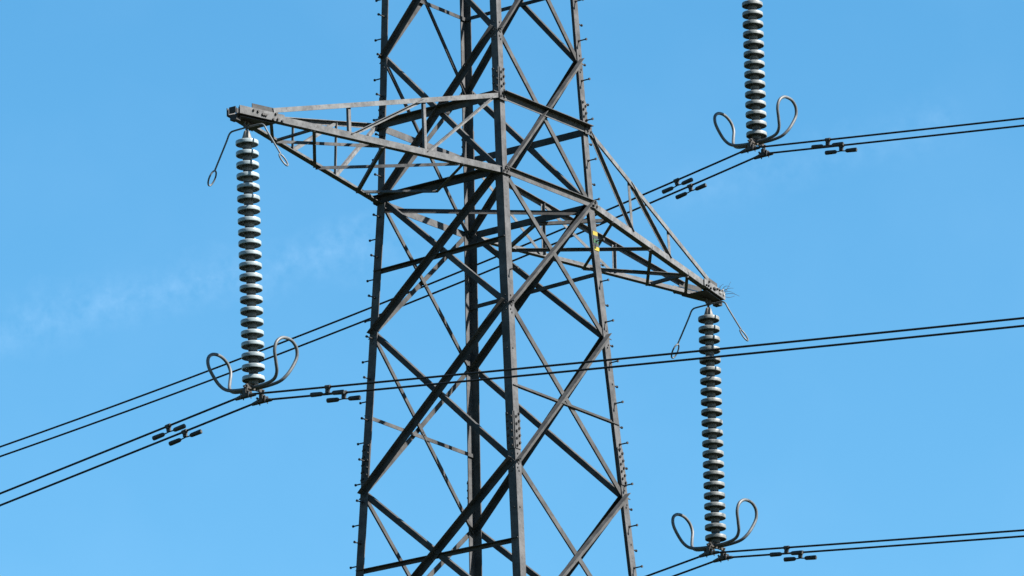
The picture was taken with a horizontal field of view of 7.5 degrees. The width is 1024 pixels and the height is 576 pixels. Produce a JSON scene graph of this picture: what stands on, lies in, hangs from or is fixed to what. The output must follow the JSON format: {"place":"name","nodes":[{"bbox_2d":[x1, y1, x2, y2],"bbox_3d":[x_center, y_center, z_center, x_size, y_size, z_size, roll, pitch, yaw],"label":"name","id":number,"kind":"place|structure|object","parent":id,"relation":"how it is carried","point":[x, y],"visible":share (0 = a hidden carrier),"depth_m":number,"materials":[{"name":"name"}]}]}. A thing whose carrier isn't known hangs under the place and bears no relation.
{"place":"outdoors","nodes":[
{"label":"outdoors","id":0,"kind":"place"},
{"bbox_2d":[0,0,1023,575],"label":"sky","id":1,"kind":"structure","parent":0,"point":[120,261],"materials":[{"name":"blue"}]},
{"label":"ground","id":2,"kind":"structure","parent":0,"visible":0},
{"bbox_2d":[227,0,724,575],"bbox_3d":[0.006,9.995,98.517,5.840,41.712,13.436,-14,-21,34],"label":"electricity pylon","id":3,"kind":"object","parent":2,"relation":"on","point":[499,172],"visible":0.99,"depth_m":101.34,"materials":[{"name":"grey metal"}]},
{"bbox_2d":[206,121,298,405],"bbox_3d":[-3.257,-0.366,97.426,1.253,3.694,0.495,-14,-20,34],"label":"insulator string","id":4,"kind":"object","parent":3,"relation":"hanging from","point":[253,379],"visible":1,"depth_m":97.31,"materials":[{"name":"ceramic"}]},
{"bbox_2d":[0,317,1023,494],"bbox_3d":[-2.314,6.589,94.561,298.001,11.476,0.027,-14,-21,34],"label":"conductor","id":5,"kind":"object","parent":4,"relation":"hanging from","point":[511,369],"visible":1,"depth_m":94.24,"materials":[{"name":"metal"}]},
{"bbox_2d":[152,423,185,440],"bbox_3d":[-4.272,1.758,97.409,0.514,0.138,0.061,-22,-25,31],"label":"vibration damper","id":6,"kind":"object","parent":5,"relation":"attached to","point":[168,430],"visible":1,"depth_m":97.39,"materials":[{"name":"metal"}]},
{"bbox_2d":[310,385,344,396],"bbox_3d":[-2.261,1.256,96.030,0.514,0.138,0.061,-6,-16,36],"label":"vibration damper","id":7,"kind":"object","parent":5,"relation":"attached to","point":[327,391],"visible":1,"depth_m":96.01,"materials":[{"name":"metal"}]},
{"bbox_2d":[0,325,1023,505],"bbox_3d":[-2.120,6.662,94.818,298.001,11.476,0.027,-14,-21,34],"label":"conductor","id":8,"kind":"object","parent":4,"relation":"hanging from","point":[546,373],"visible":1,"depth_m":94.49,"materials":[{"name":"metal"}]},
{"bbox_2d":[168,429,201,445],"bbox_3d":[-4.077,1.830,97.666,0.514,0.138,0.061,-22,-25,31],"label":"vibration damper","id":9,"kind":"object","parent":8,"relation":"attached to","point":[184,432],"visible":1,"depth_m":97.65,"materials":[{"name":"metal"}]},
{"bbox_2d":[326,390,360,402],"bbox_3d":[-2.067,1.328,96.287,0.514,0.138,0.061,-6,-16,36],"label":"vibration damper","id":10,"kind":"object","parent":8,"relation":"attached to","point":[343,396],"visible":1,"depth_m":96.27,"materials":[{"name":"metal"}]},
{"bbox_2d":[671,300,757,562],"bbox_3d":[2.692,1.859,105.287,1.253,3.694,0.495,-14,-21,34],"label":"insulator string","id":11,"kind":"object","parent":3,"relation":"hanging from","point":[713,464],"visible":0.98,"depth_m":105.16,"materials":[{"name":"ceramic"}]},
{"bbox_2d":[646,529,1023,575],"bbox_3d":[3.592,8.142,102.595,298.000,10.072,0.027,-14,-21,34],"label":"conductor","id":12,"kind":"object","parent":11,"relation":"hanging from","point":[802,546],"visible":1,"depth_m":103.30,"materials":[{"name":"metal"}]},
{"bbox_2d":[769,546,802,556],"bbox_3d":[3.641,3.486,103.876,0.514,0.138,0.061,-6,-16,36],"label":"vibration damper","id":13,"kind":"object","parent":12,"relation":"attached to","point":[786,551],"visible":1,"depth_m":103.86,"materials":[{"name":"metal"}]},
{"bbox_2d":[672,535,1023,575],"bbox_3d":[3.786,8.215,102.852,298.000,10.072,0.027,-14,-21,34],"label":"conductor","id":14,"kind":"object","parent":11,"relation":"hanging from","point":[855,548],"visible":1,"depth_m":103.44,"materials":[{"name":"metal"}]},
{"bbox_2d":[783,550,816,561],"bbox_3d":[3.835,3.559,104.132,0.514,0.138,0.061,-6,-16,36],"label":"vibration damper","id":15,"kind":"object","parent":14,"relation":"attached to","point":[811,557],"visible":1,"depth_m":104.12,"materials":[{"name":"metal"}]},
{"bbox_2d":[719,284,735,297],"bbox_3d":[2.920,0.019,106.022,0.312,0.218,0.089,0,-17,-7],"label":"twig tuft","id":16,"kind":"object","parent":3,"relation":"attached to","point":[727,291],"visible":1,"depth_m":106.02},
{"bbox_2d":[713,0,797,159],"bbox_3d":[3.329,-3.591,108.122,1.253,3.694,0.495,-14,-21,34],"label":"insulator string","id":17,"kind":"object","parent":3,"relation":"hanging from","point":[756,135],"visible":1,"depth_m":107.82,"materials":[{"name":"ceramic"}]},
{"bbox_2d":[0,117,1023,447],"bbox_3d":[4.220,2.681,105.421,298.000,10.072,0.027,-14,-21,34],"label":"conductor","id":18,"kind":"object","parent":17,"relation":"hanging from","point":[522,245],"visible":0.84,"depth_m":109.38,"materials":[{"name":"metal"}]},
{"bbox_2d":[662,178,692,193],"bbox_3d":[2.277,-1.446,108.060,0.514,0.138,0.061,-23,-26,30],"label":"vibration damper","id":19,"kind":"object","parent":18,"relation":"attached to","point":[676,182],"visible":1,"depth_m":108.05,"materials":[{"name":"metal"}]},
{"bbox_2d":[811,138,843,148],"bbox_3d":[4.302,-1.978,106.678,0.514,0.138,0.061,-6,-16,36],"label":"vibration damper","id":20,"kind":"object","parent":18,"relation":"attached to","point":[827,143],"visible":1,"depth_m":106.66,"materials":[{"name":"metal"}]},
{"bbox_2d":[0,125,1023,456],"bbox_3d":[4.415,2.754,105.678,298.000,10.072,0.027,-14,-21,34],"label":"conductor","id":21,"kind":"object","parent":17,"relation":"hanging from","point":[498,267],"visible":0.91,"depth_m":110.11,"materials":[{"name":"metal"}]},
{"bbox_2d":[675,183,706,198],"bbox_3d":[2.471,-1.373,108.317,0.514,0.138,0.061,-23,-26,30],"label":"vibration damper","id":22,"kind":"object","parent":21,"relation":"attached to","point":[690,188],"visible":1,"depth_m":108.30,"materials":[{"name":"metal"}]},
{"bbox_2d":[825,146,856,154],"bbox_3d":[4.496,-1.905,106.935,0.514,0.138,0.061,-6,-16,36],"label":"vibration damper","id":23,"kind":"object","parent":21,"relation":"attached to","point":[828,152],"visible":1,"depth_m":106.92,"materials":[{"name":"metal"}]}
]}

